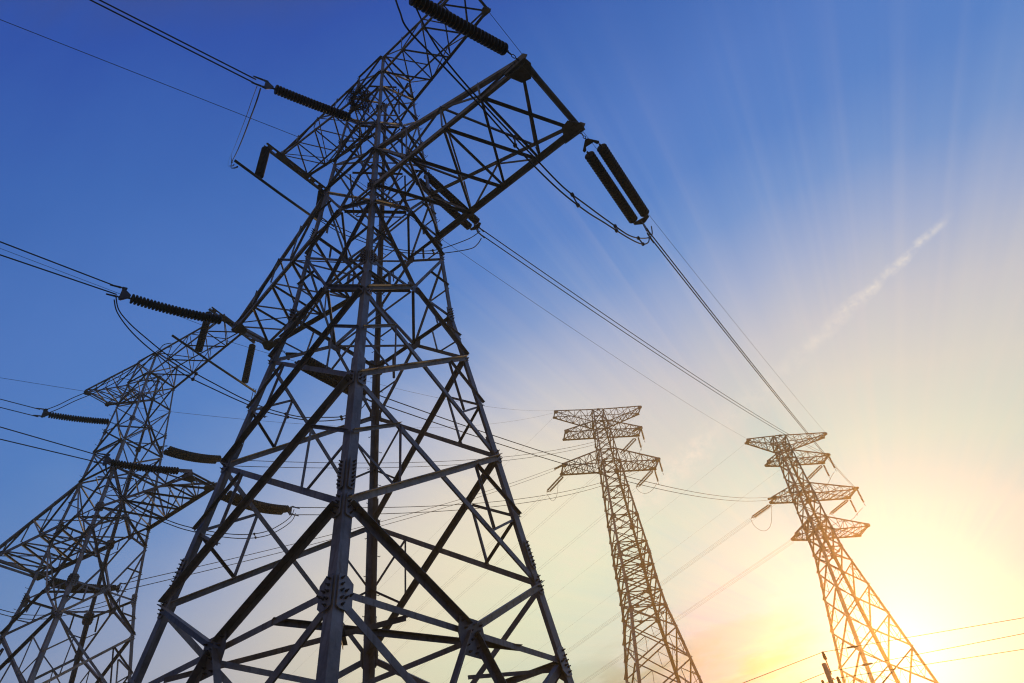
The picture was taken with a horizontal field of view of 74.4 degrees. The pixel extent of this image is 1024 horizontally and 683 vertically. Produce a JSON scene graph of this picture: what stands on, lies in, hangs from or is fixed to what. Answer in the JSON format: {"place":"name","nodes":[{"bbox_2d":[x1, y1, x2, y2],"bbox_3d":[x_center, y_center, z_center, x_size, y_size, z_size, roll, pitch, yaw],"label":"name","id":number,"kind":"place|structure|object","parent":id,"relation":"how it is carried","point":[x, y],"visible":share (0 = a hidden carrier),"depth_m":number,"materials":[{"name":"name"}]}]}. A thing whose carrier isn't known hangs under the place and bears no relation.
{"place":"outdoors","nodes":[
{"label":"outdoors","id":0,"kind":"place"},
{"bbox_2d":[0,0,1023,682],"label":"sky","id":1,"kind":"structure","parent":0,"point":[844,178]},
{"label":"ground","id":2,"kind":"structure","parent":0,"visible":0},
{"bbox_2d":[0,307,256,682],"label":"transmission tower","id":3,"kind":"structure","parent":2,"relation":"on","point":[56,612],"depth_m":30.38,"materials":[{"name":"metal"}]},
{"bbox_2d":[34,408,116,424],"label":"insulator string","id":4,"kind":"object","parent":3,"relation":"attached to","point":[81,419],"visible":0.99,"depth_m":32.31,"materials":[{"name":"ceramic"}]},
{"bbox_2d":[0,399,39,409],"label":"overhead wire","id":5,"kind":"object","parent":4,"relation":"attached to","point":[20,404],"visible":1,"depth_m":31.27,"materials":[{"name":"metal"}]},
{"bbox_2d":[43,347,169,414],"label":"jumper wire","id":6,"kind":"object","parent":4,"relation":"attached to","point":[109,385],"visible":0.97,"depth_m":30.97,"materials":[{"name":"metal"}]},
{"bbox_2d":[43,343,170,410],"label":"jumper wire","id":7,"kind":"object","parent":4,"relation":"attached to","point":[112,379],"visible":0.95,"depth_m":31.17,"materials":[{"name":"metal"}]},
{"bbox_2d":[44,578,125,592],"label":"insulator string","id":8,"kind":"object","parent":3,"relation":"attached to","point":[57,581],"visible":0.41,"depth_m":34.62,"materials":[{"name":"ceramic"}]},
{"bbox_2d":[0,599,117,619],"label":"jumper wire","id":9,"kind":"object","parent":8,"relation":"attached to","point":[63,615],"visible":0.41,"depth_m":32.95,"materials":[{"name":"metal"}]},
{"bbox_2d":[0,586,121,615],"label":"jumper wire","id":10,"kind":"object","parent":8,"relation":"attached to","point":[67,610],"visible":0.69,"depth_m":33.83,"materials":[{"name":"metal"}]},
{"bbox_2d":[122,470,554,590],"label":"overhead wire","id":11,"kind":"object","parent":8,"relation":"attached to","point":[308,545],"visible":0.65,"depth_m":45.81,"materials":[{"name":"metal"}]},
{"bbox_2d":[129,468,552,582],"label":"overhead wire","id":12,"kind":"object","parent":8,"relation":"attached to","point":[315,538],"visible":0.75,"depth_m":47.20,"materials":[{"name":"metal"}]},
{"bbox_2d":[0,248,200,324],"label":"overhead wire","id":13,"kind":"object","parent":3,"relation":"attached to","point":[77,277],"visible":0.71,"depth_m":32.49,"materials":[{"name":"metal"}]},
{"bbox_2d":[93,453,187,474],"bbox_3d":[-14.977,5.128,27.480,3.585,0.683,0.310,23,-51,-30],"label":"insulator string","id":14,"kind":"object","parent":3,"relation":"attached to","point":[141,466],"visible":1,"depth_m":27.26,"materials":[{"name":"ceramic"}]},
{"bbox_2d":[0,439,96,461],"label":"overhead wire","id":15,"kind":"object","parent":14,"relation":"attached to","point":[47,450],"visible":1,"depth_m":25.63,"materials":[{"name":"metal"}]},
{"bbox_2d":[0,427,105,457],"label":"overhead wire","id":16,"kind":"object","parent":14,"relation":"attached to","point":[51,441],"visible":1,"depth_m":25.90,"materials":[{"name":"metal"}]},
{"bbox_2d":[152,443,223,464],"bbox_3d":[-17.243,6.068,36.506,0.710,1.170,4.534,-31,-47,23],"label":"insulator string","id":17,"kind":"object","parent":3,"relation":"attached to","point":[177,453],"visible":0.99,"depth_m":36.12,"materials":[{"name":"ceramic"}]},
{"bbox_2d":[240,432,631,467],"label":"overhead wire","id":18,"kind":"object","parent":17,"relation":"attached to","point":[419,466],"visible":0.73,"depth_m":52.12,"materials":[{"name":"metal"}]},
{"bbox_2d":[251,430,630,462],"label":"overhead wire","id":19,"kind":"object","parent":17,"relation":"attached to","point":[438,461],"visible":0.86,"depth_m":54.71,"materials":[{"name":"metal"}]},
{"bbox_2d":[241,344,255,383],"bbox_3d":[-13.873,1.104,35.570,0.347,2.870,0.347,-8,-42,0],"label":"jumper insulator","id":20,"kind":"object","parent":3,"relation":"hanging from","point":[248,365],"visible":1,"depth_m":35.36,"materials":[{"name":"ceramic"}]},
{"bbox_2d":[172,335,255,392],"bbox_3d":[-14.611,1.181,33.309,0.107,0.137,5.260,-24,-45,17],"label":"jumper tube","id":21,"kind":"object","parent":20,"relation":"hanging from","point":[210,361],"visible":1,"depth_m":33.10,"materials":[{"name":"black metal"}]},
{"bbox_2d":[221,490,299,515],"bbox_3d":[-11.673,7.337,31.070,0.710,1.171,4.815,-28,-46,21],"label":"insulator string","id":22,"kind":"object","parent":3,"relation":"attached to","point":[268,508],"visible":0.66,"depth_m":30.98,"materials":[{"name":"ceramic"}]},
{"bbox_2d":[104,456,293,534],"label":"jumper wire","id":23,"kind":"object","parent":22,"relation":"hanging from","point":[180,524],"visible":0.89,"depth_m":27.52,"materials":[{"name":"metal"}]},
{"bbox_2d":[106,465,295,538],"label":"jumper wire","id":24,"kind":"object","parent":22,"relation":"hanging from","point":[179,527],"visible":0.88,"depth_m":27.40,"materials":[{"name":"metal"}]},
{"bbox_2d":[295,464,651,514],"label":"overhead wire","id":25,"kind":"object","parent":22,"relation":"attached to","point":[475,508],"visible":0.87,"depth_m":46.16,"materials":[{"name":"metal"}]},
{"bbox_2d":[298,461,651,507],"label":"overhead wire","id":26,"kind":"object","parent":22,"relation":"attached to","point":[461,504],"visible":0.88,"depth_m":45.34,"materials":[{"name":"metal"}]},
{"bbox_2d":[126,406,542,427],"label":"overhead wire","id":27,"kind":"object","parent":3,"relation":"attached to","point":[296,423],"visible":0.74,"depth_m":49.58,"materials":[{"name":"metal"}]},
{"bbox_2d":[225,340,553,410],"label":"overhead wire","id":28,"kind":"object","parent":3,"relation":"attached to","point":[384,385],"visible":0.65,"depth_m":55.45,"materials":[{"name":"metal"}]},
{"bbox_2d":[125,0,584,682],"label":"transmission tower","id":29,"kind":"structure","parent":2,"relation":"on","point":[333,592],"depth_m":15.14,"materials":[{"name":"metal"}]},
{"bbox_2d":[0,19,297,136],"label":"overhead wire","id":30,"kind":"object","parent":29,"relation":"attached to","point":[142,75],"visible":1,"depth_m":24.26,"materials":[{"name":"metal"}]},
{"bbox_2d":[106,284,234,325],"bbox_3d":[-10.537,-0.996,21.078,3.757,0.744,0.310,23,-51,-30],"label":"insulator string","id":31,"kind":"object","parent":29,"relation":"attached to","point":[175,310],"visible":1,"depth_m":20.86,"materials":[{"name":"ceramic"}]},
{"bbox_2d":[0,254,116,294],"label":"overhead wire","id":32,"kind":"object","parent":31,"relation":"attached to","point":[57,274],"visible":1,"depth_m":19.35,"materials":[{"name":"metal"}]},
{"bbox_2d":[0,241,119,287],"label":"overhead wire","id":33,"kind":"object","parent":31,"relation":"attached to","point":[56,263],"visible":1,"depth_m":19.54,"materials":[{"name":"metal"}]},
{"bbox_2d":[115,297,362,417],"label":"jumper wire","id":34,"kind":"object","parent":31,"relation":"attached to","point":[198,374],"visible":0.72,"depth_m":20.65,"materials":[{"name":"metal"}]},
{"bbox_2d":[195,310,211,351],"bbox_3d":[-15.313,-0.542,33.552,0.347,2.870,0.347,-8,-42,0],"label":"jumper insulator","id":35,"kind":"object","parent":29,"relation":"hanging from","point":[200,343],"visible":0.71,"depth_m":33.16,"materials":[{"name":"ceramic"}]},
{"bbox_2d":[255,146,269,177],"bbox_3d":[-10.056,-7.266,27.221,0.347,2.198,0.347,-8,-42,0],"label":"jumper insulator","id":36,"kind":"object","parent":29,"relation":"hanging from","point":[262,162],"visible":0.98,"depth_m":27.01,"materials":[{"name":"ceramic"}]},
{"bbox_2d":[251,75,357,124],"bbox_3d":[-6.562,-7.696,21.767,3.562,1.204,0.310,23,-51,-30],"label":"insulator string","id":37,"kind":"object","parent":29,"relation":"attached to","point":[303,100],"visible":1,"depth_m":21.66,"materials":[{"name":"ceramic"}]},
{"bbox_2d":[90,0,254,82],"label":"overhead wire","id":38,"kind":"object","parent":37,"relation":"attached to","point":[169,40],"visible":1,"depth_m":19.27,"materials":[{"name":"metal"}]},
{"bbox_2d":[99,0,255,79],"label":"overhead wire","id":39,"kind":"object","parent":37,"relation":"attached to","point":[176,39],"visible":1,"depth_m":19.50,"materials":[{"name":"metal"}]},
{"bbox_2d":[315,189,324,217],"bbox_3d":[-8.239,-5.904,28.988,0.347,2.198,0.347,-8,-42,0],"label":"jumper insulator","id":40,"kind":"object","parent":29,"relation":"hanging from","point":[320,193],"visible":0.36,"depth_m":29.07,"materials":[{"name":"ceramic"}]},
{"bbox_2d":[234,159,316,220],"bbox_3d":[-9.328,-5.957,27.030,0.108,0.138,4.050,-32,-48,24],"label":"jumper tube","id":41,"kind":"object","parent":40,"relation":"hanging from","point":[270,186],"visible":0.82,"depth_m":26.79,"materials":[{"name":"black metal"}]},
{"bbox_2d":[321,221,481,253],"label":"jumper wire","id":42,"kind":"object","parent":41,"relation":"attached to","point":[418,253],"visible":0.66,"depth_m":26.47,"materials":[{"name":"metal"}]},
{"bbox_2d":[282,350,371,401],"bbox_3d":[-6.851,1.089,24.704,0.710,0.697,4.802,-30,-47,22],"label":"insulator string","id":43,"kind":"object","parent":29,"relation":"attached to","point":[331,380],"visible":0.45,"depth_m":24.54,"materials":[{"name":"ceramic"}]},
{"bbox_2d":[114,299,367,421],"bbox_3d":[-8.598,1.091,22.453,0.036,2.568,9.316,-35,-49,27],"label":"jumper wire","id":44,"kind":"object","parent":43,"relation":"attached to","point":[198,381],"visible":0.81,"depth_m":20.48,"materials":[{"name":"metal"}]},
{"bbox_2d":[371,400,765,500],"bbox_3d":[13.748,11.246,56.184,0.039,23.380,70.188,-30,-47,22],"label":"overhead wire","id":45,"kind":"object","parent":43,"relation":"attached to","point":[542,457],"visible":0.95,"depth_m":36.16,"materials":[{"name":"metal"}]},
{"bbox_2d":[380,395,765,497],"bbox_3d":[13.706,10.953,56.453,0.039,23.380,70.188,-30,-47,22],"label":"overhead wire","id":46,"kind":"object","parent":43,"relation":"attached to","point":[539,450],"visible":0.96,"depth_m":36.05,"materials":[{"name":"metal"}]},
{"bbox_2d":[345,85,374,113],"bbox_3d":[-5.500,-8.744,24.364,1.078,0.682,1.082,-8,-42,0],"label":"bird nest","id":47,"kind":"object","parent":29,"relation":"on","point":[365,94],"visible":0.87,"depth_m":24.27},
{"bbox_2d":[406,166,484,237],"bbox_3d":[-2.533,-5.431,25.736,0.710,0.565,4.670,-31,-47,23],"label":"insulator string","id":48,"kind":"object","parent":29,"relation":"attached to","point":[473,218],"visible":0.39,"depth_m":25.91,"materials":[{"name":"ceramic"}]},
{"bbox_2d":[321,219,479,251],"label":"jumper wire","id":49,"kind":"object","parent":48,"relation":"hanging from","point":[410,250],"visible":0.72,"depth_m":26.77,"materials":[{"name":"metal"}]},
{"bbox_2d":[482,229,820,451],"bbox_3d":[20.448,5.261,59.121,0.039,24.037,76.097,-31,-47,23],"label":"overhead wire","id":50,"kind":"object","parent":48,"relation":"attached to","point":[620,325],"visible":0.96,"depth_m":36.45,"materials":[{"name":"metal"}]},
{"bbox_2d":[484,236,820,453],"bbox_3d":[20.489,5.554,58.852,0.039,24.037,76.097,-31,-47,23],"label":"overhead wire","id":51,"kind":"object","parent":48,"relation":"attached to","point":[621,330],"visible":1,"depth_m":35.76,"materials":[{"name":"metal"}]},
{"bbox_2d":[409,0,518,60],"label":"insulator string","id":52,"kind":"object","parent":29,"relation":"attached to","point":[444,16],"visible":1,"depth_m":15.45,"materials":[{"name":"ceramic"}]},
{"bbox_2d":[326,159,746,438],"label":"overhead wire","id":53,"kind":"object","parent":29,"relation":"attached to","point":[535,303],"visible":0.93,"depth_m":43.29,"materials":[{"name":"metal"}]},
{"bbox_2d":[580,133,653,242],"bbox_3d":[3.071,-4.600,19.799,0.710,0.778,4.795,-28,-46,21],"label":"insulator string","id":54,"kind":"object","parent":29,"relation":"attached to","point":[608,182],"visible":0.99,"depth_m":19.88,"materials":[{"name":"ceramic"}]},
{"bbox_2d":[395,0,649,244],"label":"jumper wire","id":55,"kind":"object","parent":54,"relation":"attached to","point":[465,89],"visible":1,"depth_m":14.83,"materials":[{"name":"metal"}]},
{"bbox_2d":[415,7,652,238],"bbox_3d":[1.279,-4.846,17.676,0.036,3.477,10.463,-34,-48,26],"label":"jumper wire","id":56,"kind":"object","parent":54,"relation":"hanging from","point":[501,123],"visible":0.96,"depth_m":15.29,"materials":[{"name":"metal"}]},
{"bbox_2d":[513,135,516,147],"bbox_3d":[0.066,-4.521,15.231,0.104,0.492,0.138,-24,-44,16],"label":"wire spacer","id":57,"kind":"object","parent":56,"relation":"hanging from","point":[515,143],"visible":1,"depth_m":15.19,"materials":[{"name":"black metal"}]},
{"bbox_2d":[570,192,579,207],"bbox_3d":[1.550,-3.470,16.546,0.099,0.405,0.273,-34,-48,26],"label":"wire spacer","id":58,"kind":"object","parent":56,"relation":"hanging from","point":[573,195],"visible":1,"depth_m":16.53,"materials":[{"name":"black metal"}]},
{"bbox_2d":[654,242,845,478],"bbox_3d":[24.312,7.922,53.927,0.039,23.852,76.752,-28,-46,21],"label":"overhead wire","id":59,"kind":"object","parent":54,"relation":"attached to","point":[732,341],"visible":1,"depth_m":28.38,"materials":[{"name":"metal"}]},
{"bbox_2d":[652,235,854,486],"bbox_3d":[24.271,7.629,54.196,0.039,23.852,76.752,-28,-46,21],"label":"overhead wire","id":60,"kind":"object","parent":54,"relation":"attached to","point":[733,339],"visible":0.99,"depth_m":28.87,"materials":[{"name":"metal"}]},
{"bbox_2d":[553,406,702,682],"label":"transmission tower","id":61,"kind":"structure","parent":2,"relation":"on","point":[626,579],"depth_m":87.61,"materials":[{"name":"metal"}]},
{"bbox_2d":[547,476,562,491],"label":"insulator string","id":62,"kind":"object","parent":61,"relation":"attached to","point":[553,487],"visible":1,"depth_m":96.59,"materials":[{"name":"ceramic"}]},
{"bbox_2d":[620,437,636,454],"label":"insulator string","id":63,"kind":"object","parent":61,"relation":"attached to","point":[628,447],"visible":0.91,"depth_m":102.03,"materials":[{"name":"ceramic"}]},
{"bbox_2d":[636,470,652,487],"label":"insulator string","id":64,"kind":"object","parent":61,"relation":"attached to","point":[643,478],"visible":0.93,"depth_m":98.52,"materials":[{"name":"ceramic"}]},
{"bbox_2d":[584,542,791,682],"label":"overhead wire","id":65,"kind":"object","parent":61,"relation":"attached to","point":[708,598],"visible":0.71,"depth_m":102.75,"materials":[{"name":"metal"}]},
{"bbox_2d":[605,551,780,669],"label":"overhead wire","id":66,"kind":"object","parent":61,"relation":"attached to","point":[700,605],"visible":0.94,"depth_m":93.91,"materials":[{"name":"metal"}]},
{"bbox_2d":[821,651,841,682],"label":"utility pole","id":67,"kind":"object","parent":2,"relation":"on","point":[827,670],"visible":1,"depth_m":27.94,"materials":[{"name":"metal"}]},
{"bbox_2d":[744,652,821,682],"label":"pole wire","id":68,"kind":"object","parent":67,"relation":"attached to","point":[782,667],"visible":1,"depth_m":27.77,"materials":[{"name":"metal"}]},
{"bbox_2d":[824,618,1020,651],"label":"pole wire","id":69,"kind":"object","parent":67,"relation":"attached to","point":[926,634],"visible":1,"depth_m":28.14,"materials":[{"name":"metal"}]},
{"bbox_2d":[831,633,1023,671],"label":"pole wire","id":70,"kind":"object","parent":67,"relation":"attached to","point":[931,651],"visible":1,"depth_m":27.76,"materials":[{"name":"metal"}]},
{"bbox_2d":[840,649,1023,677],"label":"pole wire","id":71,"kind":"object","parent":67,"relation":"attached to","point":[932,663],"visible":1,"depth_m":27.53,"materials":[{"name":"metal"}]},
{"bbox_2d":[744,432,938,682],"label":"transmission tower","id":72,"kind":"structure","parent":2,"relation":"on","point":[825,537],"depth_m":85.25,"materials":[{"name":"metal"}]},
{"bbox_2d":[491,15,823,430],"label":"overhead wire","id":73,"kind":"object","parent":72,"relation":"attached to","point":[652,219],"visible":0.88,"depth_m":41.66,"materials":[{"name":"metal"}]},
{"bbox_2d":[596,548,779,672],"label":"overhead wire","id":74,"kind":"object","parent":72,"relation":"attached to","point":[695,605],"visible":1,"depth_m":93.98,"materials":[{"name":"metal"}]},
{"bbox_2d":[751,505,770,518],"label":"insulator string","id":75,"kind":"object","parent":72,"relation":"attached to","point":[762,510],"visible":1,"depth_m":91.01,"materials":[{"name":"ceramic"}]},
{"bbox_2d":[807,465,822,478],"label":"insulator string","id":76,"kind":"object","parent":72,"relation":"attached to","point":[813,473],"visible":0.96,"depth_m":95.59,"materials":[{"name":"ceramic"}]},
{"bbox_2d":[829,500,848,514],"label":"insulator string","id":77,"kind":"object","parent":72,"relation":"attached to","point":[834,510],"visible":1,"depth_m":92.41,"materials":[{"name":"ceramic"}]},
{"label":"wire spacer","id":78,"kind":"object","parent":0,"visible":0},
{"bbox_2d":[229,87,256,165],"bbox_3d":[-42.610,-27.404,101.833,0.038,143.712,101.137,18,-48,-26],"label":"jumper wire","id":79,"kind":"object","parent":78,"relation":"attached to","point":[244,121],"visible":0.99,"depth_m":40.59,"materials":[{"name":"metal"}]},
{"bbox_2d":[231,88,260,168],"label":"jumper wire","id":80,"kind":"object","parent":78,"relation":"hanging from","point":[247,126],"visible":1,"depth_m":20.20,"materials":[{"name":"metal"}]}
]}

